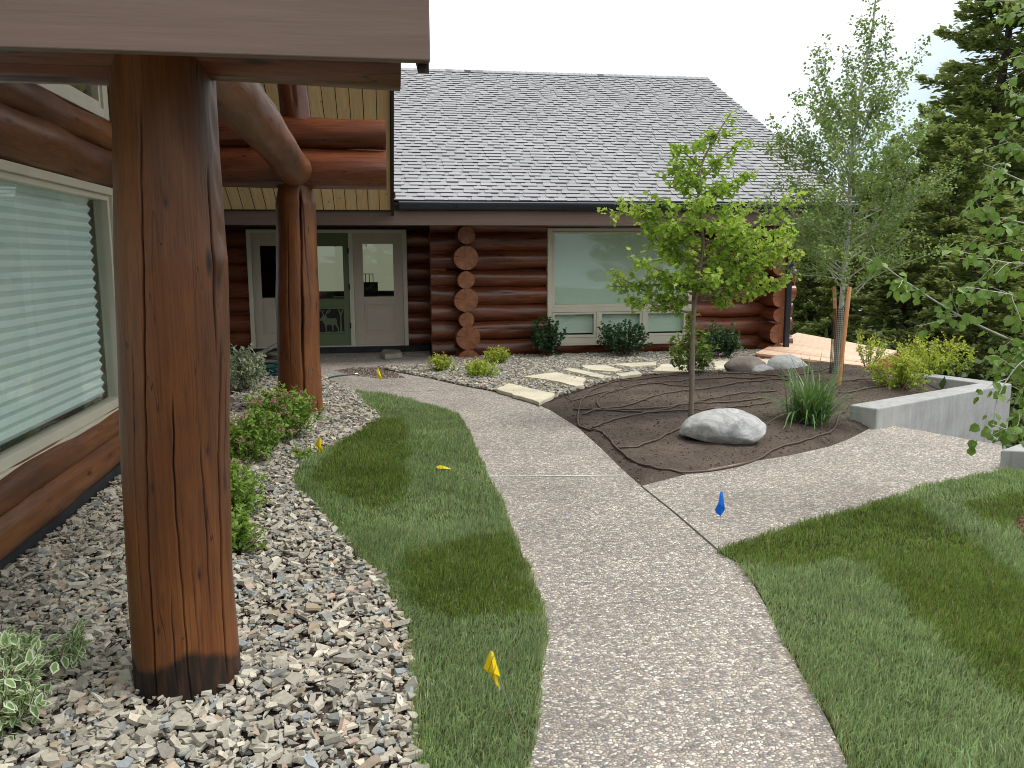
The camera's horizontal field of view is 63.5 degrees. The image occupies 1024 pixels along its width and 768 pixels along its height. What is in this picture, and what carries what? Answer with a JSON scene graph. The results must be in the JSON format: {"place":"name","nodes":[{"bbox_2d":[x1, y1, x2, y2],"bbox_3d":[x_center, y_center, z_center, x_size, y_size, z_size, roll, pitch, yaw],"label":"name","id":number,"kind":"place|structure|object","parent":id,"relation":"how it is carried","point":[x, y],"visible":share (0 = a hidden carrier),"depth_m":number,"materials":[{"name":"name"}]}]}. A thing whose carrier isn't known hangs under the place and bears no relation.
{"place":"outdoors","nodes":[
{"label":"outdoors","id":0,"kind":"place"},
{"bbox_2d":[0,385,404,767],"bbox_3d":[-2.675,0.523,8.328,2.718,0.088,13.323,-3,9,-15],"label":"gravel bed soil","id":1,"kind":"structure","parent":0,"point":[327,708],"depth_m":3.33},
{"bbox_2d":[0,615,65,740],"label":"shrub","id":2,"kind":"object","parent":1,"relation":"on","point":[22,701],"visible":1,"depth_m":3.01,"materials":[{"name":"green plant"}]},
{"bbox_2d":[44,616,93,668],"bbox_3d":[-1.854,1.100,3.442,0.136,0.252,0.242,3,9,21],"label":"shrub","id":3,"kind":"object","parent":1,"relation":"on","point":[77,643],"visible":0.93,"depth_m":3.44,"materials":[{"name":"green plant"}]},
{"bbox_2d":[0,445,362,577],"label":"shale gravel","id":4,"kind":"structure","parent":1,"relation":"on","point":[48,549],"depth_m":5.11,"materials":[{"name":"grey gravel"}]},
{"bbox_2d":[230,398,295,463],"bbox_3d":[-2.282,0.404,7.067,0.815,0.545,0.750,1,9,10],"label":"shrub","id":5,"kind":"object","parent":4,"relation":"on","point":[243,437],"visible":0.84,"depth_m":6.96,"materials":[{"name":"green plant"}]},
{"bbox_2d":[231,504,268,555],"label":"shrub","id":6,"kind":"object","parent":1,"relation":"on","point":[241,525],"visible":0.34,"depth_m":4.79,"materials":[{"name":"green plant"}]},
{"bbox_2d":[230,458,271,517],"bbox_3d":[-1.897,0.682,5.539,0.612,0.451,0.584,-2,9,-9],"label":"shrub","id":7,"kind":"object","parent":1,"relation":"on","point":[240,488],"visible":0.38,"depth_m":5.49,"materials":[{"name":"green plant"}]},
{"bbox_2d":[251,343,276,357],"bbox_3d":[-3.961,-0.533,13.258,0.984,0.045,0.273,-29,14,-9],"label":"flagstone piece","id":8,"kind":"object","parent":1,"relation":"on","point":[269,348],"visible":0.22,"depth_m":13.16,"materials":[{"name":"grey stone"}]},
{"bbox_2d":[239,381,331,441],"bbox_3d":[-2.135,0.292,7.763,0.892,0.615,0.749,-5,10,-28],"label":"shrub","id":9,"kind":"object","parent":1,"relation":"on","point":[285,407],"visible":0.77,"depth_m":7.74,"materials":[{"name":"green plant"}]},
{"bbox_2d":[289,441,315,462],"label":"shrub","id":10,"kind":"object","parent":1,"relation":"on","point":[300,453],"visible":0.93,"depth_m":7.03,"materials":[{"name":"green plant"}]},
{"bbox_2d":[0,375,428,767],"bbox_3d":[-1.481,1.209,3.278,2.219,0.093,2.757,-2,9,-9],"label":"shale gravel","id":11,"kind":"structure","parent":0,"point":[57,753],"depth_m":3.28,"materials":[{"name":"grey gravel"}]},
{"bbox_2d":[230,367,379,449],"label":"shale gravel","id":12,"kind":"structure","parent":0,"point":[340,394],"depth_m":9.13,"materials":[{"name":"grey gravel"}]},
{"bbox_2d":[230,343,269,390],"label":"shrub","id":13,"kind":"object","parent":12,"relation":"on","point":[246,371],"visible":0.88,"depth_m":10.62,"materials":[{"name":"green plant"}]},
{"bbox_2d":[381,349,401,358],"bbox_3d":[-2.125,-0.527,14.556,0.354,0.083,0.876,-2,9,-9],"label":"stone slab","id":14,"kind":"object","parent":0,"point":[389,354],"depth_m":14.29,"materials":[{"name":"grey stone"}]},
{"bbox_2d":[403,351,428,354],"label":"stone slab","id":15,"kind":"structure","parent":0,"point":[418,353],"depth_m":14.80,"materials":[{"name":"grey stone"}]},
{"bbox_2d":[290,403,552,767],"bbox_3d":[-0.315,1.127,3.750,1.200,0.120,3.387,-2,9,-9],"label":"lawn grass","id":16,"kind":"structure","parent":0,"point":[369,541],"depth_m":3.81,"materials":[{"name":"green plant"}]},
{"bbox_2d":[315,436,322,452],"bbox_3d":[-1.691,0.542,7.234,0.071,0.170,0.025,-2,9,-9],"label":"marker flag","id":17,"kind":"object","parent":16,"relation":"on","point":[318,444],"visible":0.87,"depth_m":7.23,"materials":[{"name":"plastic"}]},
{"bbox_2d":[290,388,511,525],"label":"lawn grass","id":18,"kind":"structure","parent":16,"relation":"on","point":[384,426],"depth_m":6.59,"materials":[{"name":"green plant"}]},
{"bbox_2d":[426,465,449,468],"bbox_3d":[-0.695,0.670,6.687,0.480,0.044,0.089,4,10,25],"label":"marker flag","id":19,"kind":"object","parent":16,"relation":"on","point":[440,467],"visible":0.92,"depth_m":6.61,"materials":[{"name":"yellow plastic"}]},
{"bbox_2d":[483,650,524,754],"bbox_3d":[-0.024,1.092,2.814,0.142,0.395,0.029,-2,9,-9],"label":"marker flag","id":20,"kind":"object","parent":16,"relation":"on","point":[490,667],"visible":1,"depth_m":2.79,"materials":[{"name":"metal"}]},
{"bbox_2d":[378,349,766,402],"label":"shale gravel","id":21,"kind":"structure","parent":0,"point":[515,369],"depth_m":12.70,"materials":[{"name":"grey gravel"}]},
{"bbox_2d":[427,352,456,371],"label":"shrub","id":22,"kind":"object","parent":21,"relation":"on","point":[440,363],"visible":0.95,"depth_m":12.47,"materials":[{"name":"green plant"}]},
{"bbox_2d":[464,357,500,377],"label":"shrub","id":23,"kind":"object","parent":21,"relation":"on","point":[479,368],"visible":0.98,"depth_m":11.86,"materials":[{"name":"green plant"}]},
{"bbox_2d":[483,345,510,363],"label":"shrub","id":24,"kind":"object","parent":21,"relation":"on","point":[494,355],"visible":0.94,"depth_m":13.31,"materials":[{"name":"green plant"}]},
{"bbox_2d":[497,383,554,405],"bbox_3d":[0.177,0.119,10.344,0.489,0.045,1.505,-5,10,-28],"label":"stepping stone","id":25,"kind":"object","parent":21,"relation":"on","point":[535,396],"visible":0.99,"depth_m":10.20,"materials":[{"name":"beige stone"}]},
{"bbox_2d":[529,316,567,355],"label":"shrub","id":26,"kind":"object","parent":21,"relation":"on","point":[550,336],"visible":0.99,"depth_m":14.18,"materials":[{"name":"green plant"}]},
{"bbox_2d":[524,372,586,387],"bbox_3d":[0.742,-0.054,11.470,0.634,0.045,1.177,-7,11,-36],"label":"stepping stone","id":27,"kind":"object","parent":21,"relation":"on","point":[555,377],"visible":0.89,"depth_m":11.46,"materials":[{"name":"beige stone"}]},
{"bbox_2d":[561,368,611,378],"bbox_3d":[1.075,-0.143,12.044,0.235,0.045,1.102,-4,10,-26],"label":"stepping stone","id":28,"kind":"object","parent":21,"relation":"on","point":[587,373],"visible":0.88,"depth_m":11.95,"materials":[{"name":"beige stone"}]},
{"bbox_2d":[581,365,621,372],"bbox_3d":[1.362,-0.220,12.543,0.448,0.045,0.793,-3,9,-20],"label":"stepping stone","id":29,"kind":"object","parent":21,"relation":"on","point":[601,368],"visible":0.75,"depth_m":12.49,"materials":[{"name":"beige stone"}]},
{"bbox_2d":[596,319,652,356],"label":"shrub","id":30,"kind":"object","parent":21,"relation":"on","point":[621,343],"visible":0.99,"depth_m":14.15,"materials":[{"name":"green plant"}]},
{"bbox_2d":[616,371,641,378],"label":"stepping stone","id":31,"kind":"object","parent":21,"relation":"on","point":[626,375],"visible":0.91,"depth_m":11.83,"materials":[{"name":"beige stone"}]},
{"bbox_2d":[612,362,655,367],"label":"stepping stone","id":32,"kind":"object","parent":21,"relation":"on","point":[639,364],"visible":0.66,"depth_m":12.93,"materials":[{"name":"beige stone"}]},
{"bbox_2d":[653,364,687,373],"bbox_3d":[2.465,-0.229,12.567,0.546,0.045,0.911,2,9,15],"label":"stepping stone","id":33,"kind":"object","parent":21,"relation":"on","point":[665,368],"visible":0.48,"depth_m":12.34,"materials":[{"name":"beige stone"}]},
{"bbox_2d":[695,319,743,358],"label":"shrub","id":34,"kind":"object","parent":21,"relation":"on","point":[730,342],"visible":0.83,"depth_m":13.85,"materials":[{"name":"green plant"}]},
{"bbox_2d":[713,361,726,370],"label":"stepping stone","id":35,"kind":"object","parent":21,"relation":"on","point":[718,365],"visible":0.41,"depth_m":12.78,"materials":[{"name":"beige stone"}]},
{"bbox_2d":[232,351,1002,767],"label":"walkway","id":36,"kind":"structure","parent":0,"point":[666,647],"depth_m":4.50,"materials":[{"name":"grey concrete"}]},
{"bbox_2d":[262,363,357,380],"bbox_3d":[-3.270,-0.167,11.933,1.842,0.185,1.372,3,9,20],"label":"garden hose","id":37,"kind":"object","parent":36,"relation":"on","point":[273,368],"visible":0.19,"depth_m":12.01,"materials":[{"name":"rubber"}]},
{"bbox_2d":[335,367,404,378],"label":"soil litter","id":38,"kind":"object","parent":36,"relation":"on","point":[367,373],"visible":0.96,"depth_m":12.49,"materials":[{"name":"brown soil"}]},
{"bbox_2d":[374,367,381,389],"bbox_3d":[-1.759,-0.073,10.841,0.103,0.303,0.025,-2,9,-9],"label":"marker flag","id":39,"kind":"object","parent":36,"relation":"on","point":[378,374],"visible":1,"depth_m":10.83,"materials":[{"name":"plastic"}]},
{"bbox_2d":[715,491,724,542],"bbox_3d":[1.237,0.801,4.912,0.059,0.330,0.025,-2,9,-9],"label":"marker flag","id":40,"kind":"object","parent":36,"relation":"on","point":[720,509],"visible":1,"depth_m":4.90,"materials":[{"name":"plastic"}]},
{"bbox_2d":[401,0,1023,310],"label":"sky","id":41,"kind":"structure","parent":0,"point":[755,51],"materials":[{"name":"white"}]},
{"bbox_2d":[540,361,939,485],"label":"soil","id":42,"kind":"structure","parent":0,"point":[680,462],"depth_m":8.49,"materials":[{"name":"brown soil"}]},
{"bbox_2d":[573,382,694,400],"bbox_3d":[1.425,0.073,10.295,1.758,0.080,0.468,-4,9,-24],"label":"drip hose","id":43,"kind":"object","parent":42,"relation":"on","point":[632,385],"visible":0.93,"depth_m":10.49,"materials":[{"name":"brown rubber"}]},
{"bbox_2d":[618,426,680,448],"bbox_3d":[1.355,0.485,7.586,0.153,0.068,1.096,8,12,43],"label":"drip hose","id":44,"kind":"object","parent":42,"relation":"on","point":[654,440],"visible":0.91,"depth_m":7.35,"materials":[{"name":"brown rubber"}]},
{"bbox_2d":[573,401,770,412],"bbox_3d":[1.812,0.266,8.981,2.252,0.080,0.442,-1,9,-4],"label":"drip hose","id":45,"kind":"object","parent":42,"relation":"on","point":[670,410],"visible":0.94,"depth_m":8.86,"materials":[{"name":"brown rubber"}]},
{"bbox_2d":[582,378,776,414],"bbox_3d":[2.047,0.115,9.885,3.355,0.104,0.268,-7,11,-36],"label":"drip hose","id":46,"kind":"object","parent":42,"relation":"on","point":[674,392],"visible":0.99,"depth_m":9.88,"materials":[{"name":"brown rubber"}]},
{"bbox_2d":[592,390,777,427],"bbox_3d":[1.916,0.236,9.140,2.910,0.107,0.269,-6,11,-35],"label":"drip hose","id":47,"kind":"object","parent":42,"relation":"on","point":[677,405],"visible":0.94,"depth_m":8.97,"materials":[{"name":"brown rubber"}]},
{"bbox_2d":[596,377,788,409],"bbox_3d":[2.163,0.076,10.059,2.984,0.093,1.657,-4,9,-23],"label":"drip hose","id":48,"kind":"object","parent":42,"relation":"on","point":[686,403],"visible":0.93,"depth_m":9.47,"materials":[{"name":"brown rubber"}]},
{"bbox_2d":[666,308,719,373],"bbox_3d":[2.570,-0.591,11.754,0.722,0.981,0.690,4,10,25],"label":"shrub","id":49,"kind":"object","parent":42,"relation":"on","point":[700,358],"visible":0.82,"depth_m":11.67,"materials":[{"name":"green plant"}]},
{"bbox_2d":[597,110,807,416],"bbox_3d":[1.970,-1.172,8.441,1.949,3.124,1.718,3,9,22],"label":"tree","id":50,"kind":"object","parent":42,"relation":"on","point":[682,234],"visible":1,"depth_m":8.25,"materials":[{"name":"green plant"}]},
{"bbox_2d":[577,374,849,472],"bbox_3d":[2.162,0.276,9.117,3.153,0.096,4.878,-2,9,-9],"label":"drip hose","id":51,"kind":"object","parent":42,"relation":"on","point":[700,471],"visible":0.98,"depth_m":7.34,"materials":[{"name":"brown rubber"}]},
{"bbox_2d":[679,408,766,444],"bbox_3d":[1.916,0.387,7.528,0.783,0.323,0.488,1,9,5],"label":"boulder","id":52,"kind":"object","parent":42,"relation":"on","point":[728,426],"visible":0.98,"depth_m":7.36,"materials":[{"name":"grey stone"}]},
{"bbox_2d":[724,356,765,371],"bbox_3d":[3.365,-0.250,11.895,0.654,0.311,0.386,-3,9,-17],"label":"boulder","id":53,"kind":"object","parent":42,"relation":"on","point":[743,363],"visible":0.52,"depth_m":11.74,"materials":[{"name":"grey stone"}]},
{"bbox_2d":[752,364,773,371],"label":"boulder","id":54,"kind":"object","parent":42,"relation":"on","point":[761,367],"visible":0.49,"depth_m":11.66,"materials":[{"name":"grey stone"}]},
{"bbox_2d":[719,367,829,376],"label":"drip hose","id":55,"kind":"object","parent":42,"relation":"on","point":[772,374],"visible":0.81,"depth_m":11.21,"materials":[{"name":"brown rubber"}]},
{"bbox_2d":[767,354,807,368],"bbox_3d":[3.938,-0.268,11.894,0.652,0.316,0.475,-3,9,-17],"label":"boulder","id":56,"kind":"object","parent":42,"relation":"on","point":[774,362],"visible":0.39,"depth_m":11.73,"materials":[{"name":"grey stone"}]},
{"bbox_2d":[749,354,876,428],"bbox_3d":[2.957,0.018,8.284,1.288,0.708,1.316,-2,9,-9],"label":"daylily clump","id":57,"kind":"object","parent":42,"relation":"on","point":[807,405],"visible":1,"depth_m":8.21,"materials":[{"name":"green plant"}]},
{"bbox_2d":[833,287,836,328],"bbox_3d":[4.430,-0.650,11.314,0.164,1.357,0.050,-2,9,-9],"label":"tree stake","id":58,"kind":"object","parent":42,"relation":"on","point":[834,301],"visible":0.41,"depth_m":11.22,"materials":[{"name":"brown wood"}]},
{"bbox_2d":[829,309,844,373],"bbox_3d":[4.328,-0.515,10.976,0.186,0.962,0.175,-2,9,-9],"label":"trunk guard","id":59,"kind":"object","parent":42,"relation":"on","point":[833,341],"visible":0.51,"depth_m":10.93,"materials":[{"name":"grey plastic"}]},
{"bbox_2d":[836,287,851,384],"bbox_3d":[4.052,-0.485,10.114,0.131,1.402,0.055,-2,9,-9],"label":"tree stake","id":60,"kind":"object","parent":42,"relation":"on","point":[845,325],"visible":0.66,"depth_m":10.08,"materials":[{"name":"brown wood"}]},
{"bbox_2d":[747,0,964,372],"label":"tree","id":61,"kind":"object","parent":42,"relation":"on","point":[812,241],"visible":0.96,"depth_m":10.43,"materials":[{"name":"green plant"}]},
{"bbox_2d":[838,385,886,392],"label":"drip hose","id":62,"kind":"object","parent":42,"relation":"on","point":[864,388],"visible":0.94,"depth_m":9.86,"materials":[{"name":"brown rubber"}]},
{"bbox_2d":[842,377,886,381],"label":"drip hose","id":63,"kind":"object","parent":42,"relation":"on","point":[860,378],"visible":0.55,"depth_m":10.34,"materials":[{"name":"brown rubber"}]},
{"bbox_2d":[855,324,893,368],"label":"shrub","id":64,"kind":"object","parent":42,"relation":"on","point":[871,348],"visible":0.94,"depth_m":11.97,"materials":[{"name":"green plant"}]},
{"bbox_2d":[861,347,938,391],"bbox_3d":[4.705,-0.163,9.986,0.796,0.540,0.711,-2,9,-9],"label":"shrub","id":65,"kind":"object","parent":42,"relation":"on","point":[903,374],"visible":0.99,"depth_m":9.92,"materials":[{"name":"green plant"}]},
{"bbox_2d":[894,331,977,375],"bbox_3d":[5.476,-0.361,10.833,1.051,0.657,0.931,-2,9,-9],"label":"shrub","id":66,"kind":"object","parent":42,"relation":"on","point":[920,352],"visible":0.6,"depth_m":10.69,"materials":[{"name":"green plant"}]},
{"bbox_2d":[716,465,1023,767],"bbox_3d":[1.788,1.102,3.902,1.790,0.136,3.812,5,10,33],"label":"lawn grass","id":67,"kind":"structure","parent":0,"point":[946,576],"depth_m":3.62,"materials":[{"name":"green plant"}]},
{"bbox_2d":[853,0,1023,455],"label":"overhanging aspen","id":68,"kind":"object","parent":67,"relation":"on","point":[901,284],"visible":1,"depth_m":4.87,"materials":[{"name":"green plant"}]},
{"bbox_2d":[1014,516,1023,533],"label":"bark mulch","id":69,"kind":"object","parent":67,"relation":"on","point":[1021,519],"visible":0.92,"depth_m":5.21,"materials":[{"name":"brown wood"}]},
{"bbox_3d":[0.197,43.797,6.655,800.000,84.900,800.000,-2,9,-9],"label":"ground","id":70,"kind":"structure","parent":0,"visible":0},
{"bbox_2d":[0,0,429,707],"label":"porch wing","id":71,"kind":"structure","parent":70,"relation":"on","point":[144,144],"depth_m":3.18,"materials":[{"name":"brown wood"}]},
{"bbox_2d":[0,159,118,479],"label":"window","id":72,"kind":"structure","parent":71,"relation":"in","point":[59,372],"depth_m":5.66,"materials":[{"name":"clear glass"}]},
{"bbox_2d":[36,84,108,120],"bbox_3d":[-2.972,-2.201,4.488,0.115,0.810,4.340,-2,9,-9],"label":"upper window","id":73,"kind":"structure","parent":71,"relation":"in","point":[95,102],"depth_m":6.20,"materials":[{"name":"beige glass"}]},
{"bbox_2d":[224,68,857,357],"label":"log house","id":74,"kind":"structure","parent":70,"relation":"on","point":[496,230],"depth_m":14.92,"materials":[{"name":"wood"}]},
{"bbox_2d":[246,229,408,348],"bbox_3d":[-3.314,-1.730,15.009,2.810,2.110,0.160,-2,9,-9],"label":"entrance door","id":75,"kind":"structure","parent":74,"relation":"in","point":[354,320],"depth_m":15.03,"materials":[{"name":"beige paint"}]},
{"bbox_2d":[333,296,343,298],"bbox_3d":[-3.125,-1.545,18.312,1.600,0.780,0.700,-2,9,-9],"label":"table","id":76,"kind":"object","parent":74,"relation":"in","point":[338,297],"visible":0.06,"depth_m":17.89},
{"bbox_2d":[364,274,377,296],"bbox_3d":[-3.162,-2.164,18.110,0.440,0.505,0.300,-2,9,-9],"label":"box","id":77,"kind":"object","parent":76,"relation":"on","point":[370,289],"visible":0.69,"depth_m":17.99,"materials":[{"name":"black"}]},
{"bbox_2d":[317,244,393,290],"bbox_3d":[-3.692,-2.911,19.602,3.450,1.400,0.020,-2,9,-9],"label":"back window","id":78,"kind":"structure","parent":74,"relation":"in","point":[377,258],"depth_m":19.61,"materials":[{"name":"grey"}]},
{"bbox_2d":[546,228,693,345],"bbox_3d":[1.932,-1.760,14.955,2.740,2.070,0.330,-2,9,-9],"label":"window","id":79,"kind":"structure","parent":74,"relation":"in","point":[579,259],"depth_m":14.86,"materials":[{"name":"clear glass"}]},
{"bbox_2d":[790,227,833,335],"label":"conifer tree","id":80,"kind":"object","parent":70,"relation":"on","point":[803,320],"depth_m":30.24,"materials":[{"name":"green plant"}]},
{"bbox_2d":[790,245,837,336],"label":"conifer tree","id":81,"kind":"object","parent":70,"relation":"on","point":[798,305],"visible":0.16,"depth_m":28.53,"materials":[{"name":"green plant"}]},
{"bbox_2d":[791,226,858,332],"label":"conifer tree","id":82,"kind":"object","parent":70,"relation":"on","point":[821,271],"visible":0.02,"depth_m":32.60,"materials":[{"name":"green plant"}]},
{"bbox_2d":[755,333,896,370],"bbox_3d":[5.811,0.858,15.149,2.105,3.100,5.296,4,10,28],"label":"wood deck","id":83,"kind":"structure","parent":70,"relation":"on","point":[811,347],"depth_m":14.18,"materials":[{"name":"brown wood"}]},
{"bbox_2d":[798,230,871,340],"bbox_3d":[10.223,-1.941,25.846,2.830,5.788,2.937,-2,9,-14],"label":"conifer tree","id":84,"kind":"object","parent":70,"relation":"on","point":[826,323],"visible":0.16,"depth_m":25.64,"materials":[{"name":"green plant"}]},
{"bbox_2d":[800,170,892,328],"bbox_3d":[12.363,-2.934,30.368,5.205,9.523,4.687,-2,9,-11],"label":"conifer tree","id":85,"kind":"object","parent":70,"relation":"on","point":[826,303],"visible":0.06,"depth_m":29.32,"materials":[{"name":"green plant"}]},
{"bbox_2d":[828,134,914,341],"bbox_3d":[12.639,-3.114,28.195,4.120,10.554,3.970,-1,9,-5],"label":"conifer tree","id":86,"kind":"object","parent":70,"relation":"on","point":[854,279],"visible":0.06,"depth_m":27.55,"materials":[{"name":"green plant"}]},
{"bbox_2d":[843,246,900,349],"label":"conifer tree","id":87,"kind":"object","parent":70,"relation":"on","point":[863,303],"visible":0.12,"depth_m":23.78,"materials":[{"name":"green plant"}]},
{"bbox_2d":[854,213,953,359],"bbox_3d":[9.552,-1.562,20.338,3.302,5.235,2.973,3,9,18],"label":"conifer tree","id":88,"kind":"object","parent":70,"relation":"on","point":[883,303],"visible":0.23,"depth_m":20.01,"materials":[{"name":"green plant"}]},
{"bbox_2d":[790,308,1023,447],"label":"undergrowth","id":89,"kind":"object","parent":70,"relation":"on","point":[942,383],"depth_m":15.05,"materials":[{"name":"green plant"}]},
{"bbox_2d":[874,103,954,327],"bbox_3d":[12.271,-3.128,24.931,3.638,10.379,4.026,3,9,23],"label":"conifer tree","id":90,"kind":"object","parent":70,"relation":"on","point":[922,166],"visible":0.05,"depth_m":24.15,"materials":[{"name":"green plant"}]},
{"bbox_2d":[849,373,1011,449],"bbox_3d":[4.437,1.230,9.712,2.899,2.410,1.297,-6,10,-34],"label":"planter wall","id":91,"kind":"structure","parent":70,"relation":"on","point":[950,408],"depth_m":9.03,"materials":[{"name":"concrete"}]},
{"bbox_2d":[861,120,1013,393],"bbox_3d":[9.815,-2.120,18.669,3.757,7.404,3.621,-2,9,-14],"label":"conifer tree","id":92,"kind":"object","parent":70,"relation":"on","point":[968,183],"visible":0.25,"depth_m":18.16,"materials":[{"name":"green plant"}]},
{"bbox_2d":[896,261,984,374],"bbox_3d":[9.099,-0.701,17.753,2.174,3.854,2.256,0,9,1],"label":"conifer tree","id":93,"kind":"object","parent":70,"relation":"on","point":[941,272],"visible":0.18,"depth_m":17.47,"materials":[{"name":"green plant"}]},
{"bbox_2d":[860,0,1023,407],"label":"conifer tree","id":94,"kind":"object","parent":70,"relation":"on","point":[967,89],"visible":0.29,"depth_m":20.00,"materials":[{"name":"green plant"}]},
{"bbox_2d":[913,194,1023,441],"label":"conifer tree","id":95,"kind":"object","parent":70,"relation":"on","point":[994,316],"visible":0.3,"depth_m":15.79,"materials":[{"name":"green plant"}]},
{"bbox_2d":[941,63,1022,211],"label":"conifer tree","id":96,"kind":"object","parent":70,"relation":"on","point":[992,76],"visible":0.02,"depth_m":28.82,"materials":[{"name":"green plant"}]},
{"bbox_2d":[982,287,1023,410],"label":"conifer tree","id":97,"kind":"object","parent":70,"relation":"on","point":[1018,289],"visible":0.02,"depth_m":17.82,"materials":[{"name":"green plant"}]},
{"bbox_2d":[985,86,1023,280],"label":"conifer tree","id":98,"kind":"object","parent":70,"relation":"on","point":[1018,194],"visible":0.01,"depth_m":25.77,"materials":[{"name":"green plant"}]},
{"bbox_2d":[988,290,1023,445],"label":"conifer tree","id":99,"kind":"object","parent":70,"relation":"on","point":[1017,384],"visible":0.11,"depth_m":14.75,"materials":[{"name":"green plant"}]},
{"bbox_2d":[1000,444,1023,473],"bbox_3d":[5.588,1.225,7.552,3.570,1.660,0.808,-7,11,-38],"label":"concrete curb","id":100,"kind":"structure","parent":70,"relation":"on","point":[1012,456],"depth_m":6.63,"materials":[{"name":"grey concrete"}]},
{"bbox_3d":[-3.809,-0.322,13.351,0.563,0.045,0.354,-3,9,-20],"label":"flagstone piece","id":101,"kind":"object","parent":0,"visible":0},
{"bbox_2d":[266,359,277,362],"bbox_3d":[-3.787,-0.389,13.383,0.398,0.046,0.512,5,8,29],"label":"flagstone piece","id":102,"kind":"object","parent":101,"relation":"on","point":[271,360],"visible":0.38,"depth_m":13.18,"materials":[{"name":"stone"}]},
{"bbox_2d":[266,355,276,358],"bbox_3d":[-3.744,-0.445,13.366,0.450,0.045,0.369,-1,8,9],"label":"flagstone piece","id":103,"kind":"object","parent":102,"relation":"on","point":[271,357],"visible":0.25,"depth_m":13.28,"materials":[{"name":"grey stone"}]},
{"bbox_2d":[266,351,276,355],"bbox_3d":[-3.742,-0.494,13.305,0.415,0.045,0.324,-5,10,-37],"label":"flagstone piece","id":104,"kind":"object","parent":103,"relation":"on","point":[273,353],"visible":0.39,"depth_m":13.18,"materials":[{"name":"grey stone"}]}
]}

